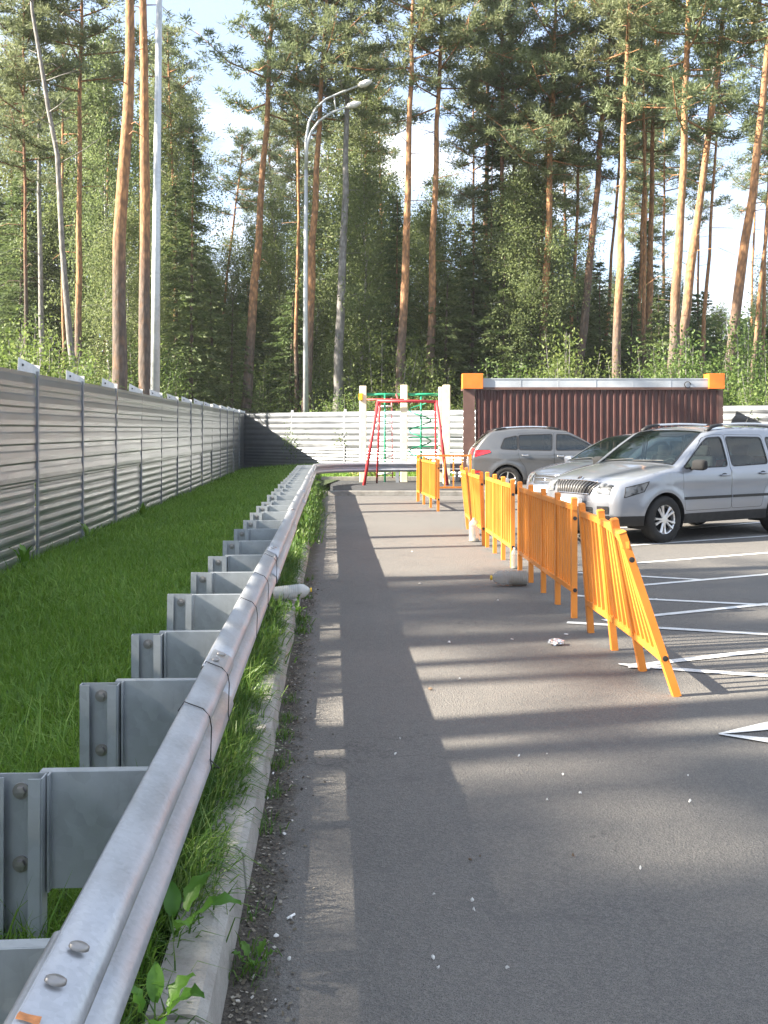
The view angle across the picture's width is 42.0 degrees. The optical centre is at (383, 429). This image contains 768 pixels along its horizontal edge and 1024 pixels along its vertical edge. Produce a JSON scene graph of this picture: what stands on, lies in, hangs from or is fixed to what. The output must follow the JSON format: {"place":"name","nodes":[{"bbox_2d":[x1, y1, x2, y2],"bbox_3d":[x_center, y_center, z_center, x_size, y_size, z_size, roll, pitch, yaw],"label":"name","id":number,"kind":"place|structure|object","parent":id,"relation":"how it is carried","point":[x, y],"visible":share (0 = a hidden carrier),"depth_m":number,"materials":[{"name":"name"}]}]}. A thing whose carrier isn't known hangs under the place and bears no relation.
{"place":"outdoors","nodes":[
{"label":"outdoors","id":0,"kind":"place"},
{"bbox_2d":[112,0,143,493],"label":"pine tree","id":1,"kind":"object","parent":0,"point":[119,355],"visible":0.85,"depth_m":29.80,"materials":[{"name":"brown plant"}]},
{"bbox_2d":[35,466,330,550],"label":"ground","id":2,"kind":"structure","parent":0,"point":[327,485],"depth_m":31.93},
{"bbox_2d":[0,134,60,372],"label":"spruce tree","id":3,"kind":"object","parent":2,"relation":"on","point":[19,201],"visible":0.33,"depth_m":55.84,"materials":[{"name":"green wood"}]},
{"bbox_2d":[0,176,60,374],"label":"spruce tree","id":4,"kind":"object","parent":2,"relation":"on","point":[8,227],"visible":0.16,"depth_m":57.59,"materials":[{"name":"green wood"}]},
{"bbox_2d":[0,85,85,358],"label":"birch tree","id":5,"kind":"object","parent":2,"relation":"on","point":[8,175],"visible":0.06,"depth_m":60.59,"materials":[{"name":"green plant"}]},
{"bbox_2d":[0,0,93,358],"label":"pine tree","id":6,"kind":"object","parent":2,"relation":"on","point":[25,115],"visible":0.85,"depth_m":42.04,"materials":[{"name":"green plant"}]},
{"bbox_2d":[0,305,94,378],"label":"bush","id":7,"kind":"object","parent":2,"relation":"on","point":[27,342],"visible":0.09,"depth_m":27.12,"materials":[{"name":"green plant"}]},
{"bbox_2d":[0,0,107,369],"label":"pine tree","id":8,"kind":"object","parent":2,"relation":"on","point":[40,271],"visible":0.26,"depth_m":43.90,"materials":[{"name":"green plant"}]},
{"bbox_2d":[0,52,115,368],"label":"birch tree","id":9,"kind":"object","parent":2,"relation":"on","point":[70,174],"visible":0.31,"depth_m":55.86,"materials":[{"name":"green plant"}]},
{"bbox_2d":[17,26,106,372],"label":"pine tree","id":10,"kind":"object","parent":2,"relation":"on","point":[59,50],"visible":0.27,"depth_m":50.06,"materials":[{"name":"green plant"}]},
{"bbox_2d":[29,142,94,378],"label":"spruce tree","id":11,"kind":"object","parent":2,"relation":"on","point":[58,276],"visible":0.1,"depth_m":57.66,"materials":[{"name":"green wood"}]},
{"bbox_2d":[28,0,110,374],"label":"bare tree","id":12,"kind":"object","parent":2,"relation":"on","point":[68,321],"visible":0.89,"depth_m":32.88,"materials":[{"name":"grey plant"}]},
{"bbox_2d":[0,0,188,373],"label":"pine tree","id":13,"kind":"object","parent":2,"relation":"on","point":[81,38],"visible":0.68,"depth_m":43.83,"materials":[{"name":"green plant"}]},
{"bbox_2d":[51,2,170,376],"bbox_3d":[-13.535,-9.788,49.827,5.986,23.414,4.929,0,0,14],"label":"birch tree","id":14,"kind":"object","parent":2,"relation":"on","point":[102,127],"visible":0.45,"depth_m":49.81,"materials":[{"name":"green plant"}]},
{"bbox_2d":[70,190,181,396],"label":"birch tree","id":15,"kind":"object","parent":2,"relation":"on","point":[132,288],"visible":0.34,"depth_m":45.42,"materials":[{"name":"green plant"}]},
{"bbox_2d":[151,0,161,392],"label":"lamp post","id":16,"kind":"object","parent":2,"relation":"on","point":[155,327],"visible":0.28,"depth_m":24.32,"materials":[{"name":"white paint"}]},
{"bbox_2d":[95,92,220,384],"bbox_3d":[-12.868,-8.762,56.433,6.775,21.382,6.292,0,0,8],"label":"birch tree","id":17,"kind":"object","parent":2,"relation":"on","point":[133,183],"visible":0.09,"depth_m":55.90,"materials":[{"name":"green plant"}]},
{"bbox_2d":[134,0,185,402],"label":"pine tree","id":18,"kind":"object","parent":2,"relation":"on","point":[144,356],"visible":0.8,"depth_m":31.77,"materials":[{"name":"brown plant"}]},
{"bbox_2d":[135,13,213,383],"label":"pine tree","id":19,"kind":"object","parent":2,"relation":"on","point":[168,82],"visible":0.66,"depth_m":53.61,"materials":[{"name":"green plant"}]},
{"bbox_2d":[136,183,215,404],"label":"spruce tree","id":20,"kind":"object","parent":2,"relation":"on","point":[174,214],"visible":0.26,"depth_m":49.84,"materials":[{"name":"green wood"}]},
{"bbox_2d":[133,69,237,388],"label":"birch tree","id":21,"kind":"object","parent":2,"relation":"on","point":[178,148],"visible":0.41,"depth_m":53.85,"materials":[{"name":"green plant"}]},
{"bbox_2d":[160,132,232,405],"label":"spruce tree","id":22,"kind":"object","parent":2,"relation":"on","point":[194,300],"visible":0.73,"depth_m":45.88,"materials":[{"name":"green wood"}]},
{"bbox_2d":[181,272,243,407],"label":"spruce tree","id":23,"kind":"object","parent":2,"relation":"on","point":[218,303],"visible":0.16,"depth_m":49.84,"materials":[{"name":"green wood"}]},
{"bbox_2d":[198,300,267,418],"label":"spruce tree","id":24,"kind":"object","parent":2,"relation":"on","point":[230,367],"visible":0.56,"depth_m":46.83,"materials":[{"name":"green wood"}]},
{"bbox_2d":[206,222,266,399],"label":"birch tree","id":25,"kind":"object","parent":2,"relation":"on","point":[231,296],"visible":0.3,"depth_m":59.94,"materials":[{"name":"green plant"}]},
{"bbox_2d":[203,123,274,349],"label":"pine tree","id":26,"kind":"object","parent":2,"relation":"on","point":[250,153],"visible":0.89,"depth_m":60.01,"materials":[{"name":"green plant"}]},
{"bbox_2d":[222,279,276,408],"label":"spruce tree","id":27,"kind":"object","parent":2,"relation":"on","point":[260,351],"visible":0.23,"depth_m":55.83,"materials":[{"name":"green wood"}]},
{"bbox_2d":[233,102,301,274],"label":"birch tree","id":28,"kind":"object","parent":2,"relation":"on","point":[272,156],"visible":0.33,"depth_m":71.72,"materials":[{"name":"green plant"}]},
{"bbox_2d":[162,0,373,412],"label":"pine tree","id":29,"kind":"object","parent":2,"relation":"on","point":[268,18],"visible":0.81,"depth_m":46.75,"materials":[{"name":"green plant"}]},
{"bbox_2d":[234,175,322,412],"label":"birch tree","id":30,"kind":"object","parent":2,"relation":"on","point":[272,245],"visible":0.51,"depth_m":55.80,"materials":[{"name":"green plant"}]},
{"bbox_2d":[253,289,330,412],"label":"spruce tree","id":31,"kind":"object","parent":2,"relation":"on","point":[281,344],"visible":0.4,"depth_m":49.77,"materials":[{"name":"green wood"}]},
{"bbox_2d":[252,14,339,411],"bbox_3d":[-4.103,-9.244,48.651,4.905,22.298,4.529,1,0,17],"label":"pine tree","id":32,"kind":"object","parent":2,"relation":"on","point":[280,103],"visible":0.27,"depth_m":48.86,"materials":[{"name":"green plant"}]},
{"bbox_2d":[267,114,349,343],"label":"pine tree","id":33,"kind":"object","parent":2,"relation":"on","point":[289,173],"visible":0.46,"depth_m":59.52,"materials":[{"name":"green plant"}]},
{"bbox_2d":[266,182,370,403],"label":"birch tree","id":34,"kind":"object","parent":2,"relation":"on","point":[316,335],"visible":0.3,"depth_m":51.48,"materials":[{"name":"green plant"}]},
{"bbox_2d":[250,0,390,411],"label":"pine tree","id":35,"kind":"object","parent":2,"relation":"on","point":[277,91],"visible":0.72,"depth_m":45.86,"materials":[{"name":"green plant"}]},
{"bbox_2d":[303,80,371,411],"bbox_3d":[-2.058,-6.988,44.500,3.080,17.176,0.300,0,0,0],"label":"lamp post","id":36,"kind":"object","parent":2,"relation":"on","point":[361,84],"visible":0.98,"depth_m":44.43,"materials":[{"name":"white paint"}]},
{"bbox_2d":[284,0,399,411],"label":"pine tree","id":37,"kind":"object","parent":2,"relation":"on","point":[338,346],"visible":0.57,"depth_m":45.85,"materials":[{"name":"green plant"}]},
{"bbox_2d":[287,71,404,389],"bbox_3d":[-1.974,-8.728,52.038,6.382,21.289,5.263,0,0,-17],"label":"birch tree","id":38,"kind":"object","parent":2,"relation":"on","point":[360,148],"visible":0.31,"depth_m":51.41,"materials":[{"name":"green plant"}]},
{"bbox_2d":[292,149,428,411],"bbox_3d":[-0.932,-5.780,48.065,5.981,15.394,6.770,1,0,39],"label":"birch tree","id":39,"kind":"object","parent":2,"relation":"on","point":[364,305],"visible":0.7,"depth_m":47.28,"materials":[{"name":"green plant"}]},
{"bbox_2d":[328,37,413,289],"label":"pine tree","id":40,"kind":"object","parent":2,"relation":"on","point":[399,100],"visible":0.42,"depth_m":51.54,"materials":[{"name":"green plant"}]},
{"bbox_2d":[310,318,439,411],"bbox_3d":[-0.083,-1.667,45.546,6.511,6.958,5.276,0,0,3],"label":"bush","id":41,"kind":"object","parent":2,"relation":"on","point":[382,389],"visible":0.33,"depth_m":45.12,"materials":[{"name":"green plant"}]},
{"bbox_2d":[276,0,507,410],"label":"pine tree","id":42,"kind":"object","parent":2,"relation":"on","point":[427,24],"visible":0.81,"depth_m":44.74,"materials":[{"name":"green plant"}]},
{"bbox_2d":[361,199,424,410],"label":"spruce tree","id":43,"kind":"object","parent":2,"relation":"on","point":[396,276],"visible":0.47,"depth_m":46.90,"materials":[{"name":"green wood"}]},
{"bbox_2d":[366,190,483,410],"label":"birch tree","id":44,"kind":"object","parent":2,"relation":"on","point":[441,274],"visible":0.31,"depth_m":49.47,"materials":[{"name":"green plant"}]},
{"bbox_2d":[349,0,513,405],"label":"pine tree","id":45,"kind":"object","parent":2,"relation":"on","point":[448,64],"visible":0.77,"depth_m":46.01,"materials":[{"name":"green plant"}]},
{"bbox_2d":[408,276,477,409],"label":"spruce tree","id":46,"kind":"object","parent":2,"relation":"on","point":[449,299],"visible":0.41,"depth_m":45.79,"materials":[{"name":"green wood"}]},
{"bbox_2d":[410,161,481,364],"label":"birch tree","id":47,"kind":"object","parent":2,"relation":"on","point":[454,215],"visible":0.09,"depth_m":59.68,"materials":[{"name":"green plant"}]},
{"bbox_2d":[424,222,507,409],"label":"spruce tree","id":48,"kind":"object","parent":2,"relation":"on","point":[473,283],"visible":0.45,"depth_m":46.78,"materials":[{"name":"green wood"}]},
{"bbox_2d":[432,59,506,346],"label":"pine tree","id":49,"kind":"object","parent":2,"relation":"on","point":[460,164],"visible":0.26,"depth_m":51.90,"materials":[{"name":"green plant"}]},
{"bbox_2d":[455,136,514,408],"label":"spruce tree","id":50,"kind":"object","parent":2,"relation":"on","point":[491,163],"visible":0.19,"depth_m":47.91,"materials":[{"name":"green wood"}]},
{"bbox_2d":[423,0,558,370],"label":"pine tree","id":51,"kind":"object","parent":2,"relation":"on","point":[471,192],"visible":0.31,"depth_m":49.53,"materials":[{"name":"green plant"}]},
{"bbox_2d":[457,256,540,377],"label":"spruce tree","id":52,"kind":"object","parent":2,"relation":"on","point":[499,332],"visible":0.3,"depth_m":45.70,"materials":[{"name":"green wood"}]},
{"bbox_2d":[449,0,550,371],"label":"pine tree","id":53,"kind":"object","parent":2,"relation":"on","point":[515,27],"visible":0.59,"depth_m":47.11,"materials":[{"name":"green plant"}]},
{"bbox_2d":[243,405,767,476],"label":"metal fence","id":54,"kind":"object","parent":2,"relation":"on","point":[263,444],"visible":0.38,"depth_m":41.66,"materials":[{"name":"metal"}]},
{"bbox_2d":[498,267,562,377],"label":"spruce tree","id":55,"kind":"object","parent":2,"relation":"on","point":[531,353],"visible":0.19,"depth_m":45.59,"materials":[{"name":"green wood"}]},
{"bbox_2d":[469,161,593,377],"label":"birch tree","id":56,"kind":"object","parent":2,"relation":"on","point":[519,244],"visible":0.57,"depth_m":45.57,"materials":[{"name":"green plant"}]},
{"bbox_2d":[476,153,605,377],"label":"birch tree","id":57,"kind":"object","parent":2,"relation":"on","point":[558,248],"visible":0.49,"depth_m":46.09,"materials":[{"name":"green plant"}]},
{"bbox_2d":[470,27,622,356],"bbox_3d":[7.568,-8.530,46.908,8.193,20.939,6.426,3,0,-23],"label":"pine tree","id":58,"kind":"object","parent":2,"relation":"on","point":[560,179],"visible":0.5,"depth_m":45.98,"materials":[{"name":"green plant"}]},
{"bbox_2d":[479,0,634,373],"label":"pine tree","id":59,"kind":"object","parent":2,"relation":"on","point":[531,59],"visible":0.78,"depth_m":45.36,"materials":[{"name":"green plant"}]},
{"bbox_2d":[509,315,619,377],"bbox_3d":[7.383,-1.376,40.296,4.241,6.417,4.845,0,0,21],"label":"bush","id":60,"kind":"object","parent":2,"relation":"on","point":[565,366],"visible":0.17,"depth_m":39.83,"materials":[{"name":"green plant"}]},
{"bbox_2d":[512,112,617,321],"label":"pine tree","id":61,"kind":"object","parent":2,"relation":"on","point":[584,178],"visible":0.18,"depth_m":59.25,"materials":[{"name":"green plant"}]},
{"bbox_2d":[542,4,620,374],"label":"pine tree","id":62,"kind":"object","parent":2,"relation":"on","point":[572,41],"visible":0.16,"depth_m":47.88,"materials":[{"name":"green plant"}]},
{"bbox_2d":[524,0,666,376],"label":"pine tree","id":63,"kind":"object","parent":2,"relation":"on","point":[605,139],"visible":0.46,"depth_m":45.88,"materials":[{"name":"green plant"}]},
{"bbox_2d":[582,262,626,377],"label":"spruce tree","id":64,"kind":"object","parent":2,"relation":"on","point":[603,310],"visible":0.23,"depth_m":49.90,"materials":[{"name":"green wood"}]},
{"bbox_2d":[561,0,683,377],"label":"pine tree","id":65,"kind":"object","parent":2,"relation":"on","point":[625,19],"visible":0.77,"depth_m":41.84,"materials":[{"name":"green plant"}]},
{"bbox_2d":[603,291,657,377],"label":"spruce tree","id":66,"kind":"object","parent":2,"relation":"on","point":[635,315],"visible":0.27,"depth_m":47.90,"materials":[{"name":"green wood"}]},
{"bbox_2d":[595,2,683,375],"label":"pine tree","id":67,"kind":"object","parent":2,"relation":"on","point":[643,319],"visible":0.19,"depth_m":46.87,"materials":[{"name":"green plant"}]},
{"bbox_2d":[603,113,678,260],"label":"pine tree","id":68,"kind":"object","parent":2,"relation":"on","point":[631,206],"visible":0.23,"depth_m":69.72,"materials":[{"name":"green plant"}]},
{"bbox_2d":[588,45,695,373],"bbox_3d":[12.626,-8.701,50.256,4.905,21.205,4.529,2,0,-18],"label":"pine tree","id":69,"kind":"object","parent":2,"relation":"on","point":[669,149],"visible":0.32,"depth_m":50.02,"materials":[{"name":"green plant"}]},
{"bbox_2d":[637,295,669,377],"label":"spruce tree","id":70,"kind":"object","parent":2,"relation":"on","point":[661,305],"visible":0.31,"depth_m":45.91,"materials":[{"name":"green wood"}]},
{"bbox_2d":[569,1,737,376],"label":"pine tree","id":71,"kind":"object","parent":2,"relation":"on","point":[635,130],"visible":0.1,"depth_m":49.88,"materials":[{"name":"green plant"}]},
{"bbox_2d":[597,83,731,321],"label":"pine tree","id":72,"kind":"object","parent":2,"relation":"on","point":[663,173],"visible":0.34,"depth_m":61.81,"materials":[{"name":"green plant"}]},
{"bbox_2d":[590,0,767,377],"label":"pine tree","id":73,"kind":"object","parent":2,"relation":"on","point":[687,90],"visible":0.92,"depth_m":39.72,"materials":[{"name":"green plant"}]},
{"bbox_2d":[628,317,742,403],"bbox_3d":[11.371,-1.190,37.584,4.347,6.030,4.967,0,0,22],"label":"bush","id":74,"kind":"object","parent":2,"relation":"on","point":[685,339],"visible":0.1,"depth_m":37.05,"materials":[{"name":"green plant"}]},
{"bbox_2d":[619,0,767,373],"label":"pine tree","id":75,"kind":"object","parent":2,"relation":"on","point":[689,283],"visible":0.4,"depth_m":40.90,"materials":[{"name":"green plant"}]},
{"bbox_2d":[668,135,740,324],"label":"pine tree","id":76,"kind":"object","parent":2,"relation":"on","point":[707,186],"visible":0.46,"depth_m":61.61,"materials":[{"name":"green plant"}]},
{"bbox_2d":[666,20,763,374],"bbox_3d":[15.339,-8.837,48.127,4.905,21.482,4.529,3,0,-44],"label":"pine tree","id":77,"kind":"object","parent":2,"relation":"on","point":[737,138],"visible":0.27,"depth_m":48.05,"materials":[{"name":"green plant"}]},
{"bbox_2d":[680,306,767,405],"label":"bush","id":78,"kind":"object","parent":2,"relation":"on","point":[735,375],"visible":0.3,"depth_m":36.40,"materials":[{"name":"green plant"}]},
{"bbox_2d":[712,0,767,404],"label":"pine tree","id":79,"kind":"object","parent":2,"relation":"on","point":[754,20],"visible":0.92,"depth_m":37.91,"materials":[{"name":"brown plant"}]},
{"bbox_2d":[723,41,767,400],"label":"pine tree","id":80,"kind":"object","parent":2,"relation":"on","point":[751,63],"visible":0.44,"depth_m":46.07,"materials":[{"name":"green plant"}]},
{"bbox_2d":[726,124,767,326],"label":"pine tree","id":81,"kind":"object","parent":2,"relation":"on","point":[746,187],"visible":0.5,"depth_m":66.08,"materials":[{"name":"green plant"}]},
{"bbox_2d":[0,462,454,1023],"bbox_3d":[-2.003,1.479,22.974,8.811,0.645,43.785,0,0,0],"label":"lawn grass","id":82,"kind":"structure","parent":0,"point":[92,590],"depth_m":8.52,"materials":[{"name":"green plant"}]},
{"bbox_2d":[0,357,244,570],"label":"metal fence","id":83,"kind":"object","parent":82,"relation":"on","point":[68,445],"visible":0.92,"depth_m":16.44,"materials":[{"name":"metal"}]},
{"bbox_2d":[120,480,331,1023],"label":"kerb grass","id":84,"kind":"structure","parent":82,"relation":"on","point":[224,761],"depth_m":4.22,"materials":[{"name":"green plant"}]},
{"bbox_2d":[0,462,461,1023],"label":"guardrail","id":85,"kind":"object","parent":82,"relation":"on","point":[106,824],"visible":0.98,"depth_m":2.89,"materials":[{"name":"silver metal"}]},
{"bbox_2d":[0,0,767,357],"label":"sky","id":86,"kind":"structure","parent":0,"point":[728,231],"materials":[{"name":"white"}]},
{"bbox_2d":[221,484,767,1023],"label":"asphalt lot","id":87,"kind":"structure","parent":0,"point":[599,926],"depth_m":4.37,"materials":[{"name":"grey asphalt"}]},
{"bbox_2d":[145,499,312,1023],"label":"kerb","id":88,"kind":"structure","parent":87,"relation":"on","point":[210,981],"depth_m":3.05,"materials":[{"name":"concrete"}]},
{"bbox_2d":[131,961,204,1023],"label":"weed plant","id":89,"kind":"object","parent":88,"relation":"on","point":[155,975],"visible":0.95,"depth_m":2.45,"materials":[{"name":"green plant"}]},
{"bbox_2d":[163,871,241,936],"bbox_3d":[-0.541,1.376,2.867,0.182,0.150,0.223,0,0,-37],"label":"weed plant","id":90,"kind":"object","parent":88,"relation":"on","point":[172,898],"visible":0.97,"depth_m":2.88,"materials":[{"name":"green plant"}]},
{"bbox_2d":[228,582,333,1023],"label":"loose grit","id":91,"kind":"object","parent":87,"relation":"on","point":[238,1001],"visible":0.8,"depth_m":3.65,"materials":[{"name":"grey gravel"}]},
{"bbox_2d":[330,481,461,490],"bbox_3d":[0.450,1.570,27.950,4.200,0.001,6.100,0,0,0],"label":"playground pad","id":92,"kind":"object","parent":87,"relation":"on","point":[370,486],"visible":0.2,"depth_m":27.79,"materials":[{"name":"rubber"}]},
{"bbox_2d":[363,400,448,484],"bbox_3d":[0.618,0.361,28.991,2.459,2.452,1.270,0,0,0],"label":"swing frame","id":93,"kind":"object","parent":92,"relation":"on","point":[435,402],"visible":0.93,"depth_m":28.37,"materials":[{"name":"red paint"}]},
{"bbox_2d":[359,385,461,483],"bbox_3d":[0.834,0.134,30.112,3.182,2.994,1.613,0,0,0],"label":"climbing frame","id":94,"kind":"object","parent":92,"relation":"on","point":[443,394],"visible":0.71,"depth_m":30.20,"materials":[{"name":"beige paint"}]},
{"bbox_2d":[321,477,484,495],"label":"playground kerb","id":95,"kind":"structure","parent":87,"relation":"on","point":[386,493],"depth_m":24.54,"materials":[{"name":"concrete"}]},
{"bbox_2d":[417,456,439,510],"bbox_3d":[0.910,1.087,21.001,0.051,1.027,2.772,0,0,-7],"label":"orange barrier","id":96,"kind":"object","parent":87,"relation":"on","point":[428,478],"visible":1,"depth_m":20.58,"materials":[{"name":"paint"}]},
{"bbox_2d":[460,466,484,545],"bbox_3d":[1.313,1.088,14.971,0.153,1.030,2.380,0,0,-1],"label":"orange barrier","id":97,"kind":"object","parent":87,"relation":"on","point":[473,489],"visible":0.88,"depth_m":14.57,"materials":[{"name":"paint"}]},
{"bbox_2d":[485,472,514,566],"bbox_3d":[1.455,1.087,12.649,0.051,1.027,2.056,0,0,-3],"label":"orange barrier","id":98,"kind":"object","parent":87,"relation":"on","point":[499,510],"visible":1,"depth_m":12.53,"materials":[{"name":"paint"}]},
{"bbox_2d":[466,426,591,490],"bbox_3d":[4.439,0.750,25.749,4.613,1.700,2.280,0,0,2],"label":"parked car","id":99,"kind":"object","parent":87,"relation":"on","point":[518,453],"visible":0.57,"depth_m":24.93,"materials":[{"name":"grey paint"}]},
{"bbox_2d":[518,481,576,617],"bbox_3d":[1.569,1.087,9.834,0.051,1.027,2.711,0,0,-2],"label":"orange barrier","id":100,"kind":"object","parent":87,"relation":"on","point":[547,535],"visible":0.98,"depth_m":9.55,"materials":[{"name":"paint"}]},
{"bbox_2d":[526,433,634,494],"bbox_3d":[4.675,0.826,18.949,4.447,1.548,2.204,0,0,-31],"label":"parked car","id":101,"kind":"object","parent":87,"relation":"on","point":[540,478],"visible":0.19,"depth_m":18.47,"materials":[{"name":"silver paint"}]},
{"bbox_2d":[461,373,724,469],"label":"brown shed","id":102,"kind":"structure","parent":87,"relation":"on","point":[592,411],"depth_m":29.37,"materials":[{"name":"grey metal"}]},
{"bbox_2d":[578,503,681,696],"bbox_3d":[1.590,1.090,6.940,0.387,1.034,1.965,0,0,0],"label":"orange barrier","id":103,"kind":"object","parent":87,"relation":"on","point":[615,593],"visible":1,"depth_m":6.88,"materials":[{"name":"paint"}]},
{"bbox_2d":[547,409,767,542],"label":"parked car","id":104,"kind":"object","parent":87,"relation":"on","point":[660,485],"visible":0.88,"depth_m":14.67,"materials":[{"name":"silver metal"}]},
{"bbox_2d":[567,522,767,741],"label":"parking markings","id":105,"kind":"object","parent":87,"relation":"on","point":[760,726],"visible":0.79,"depth_m":7.95,"materials":[{"name":"paint"}]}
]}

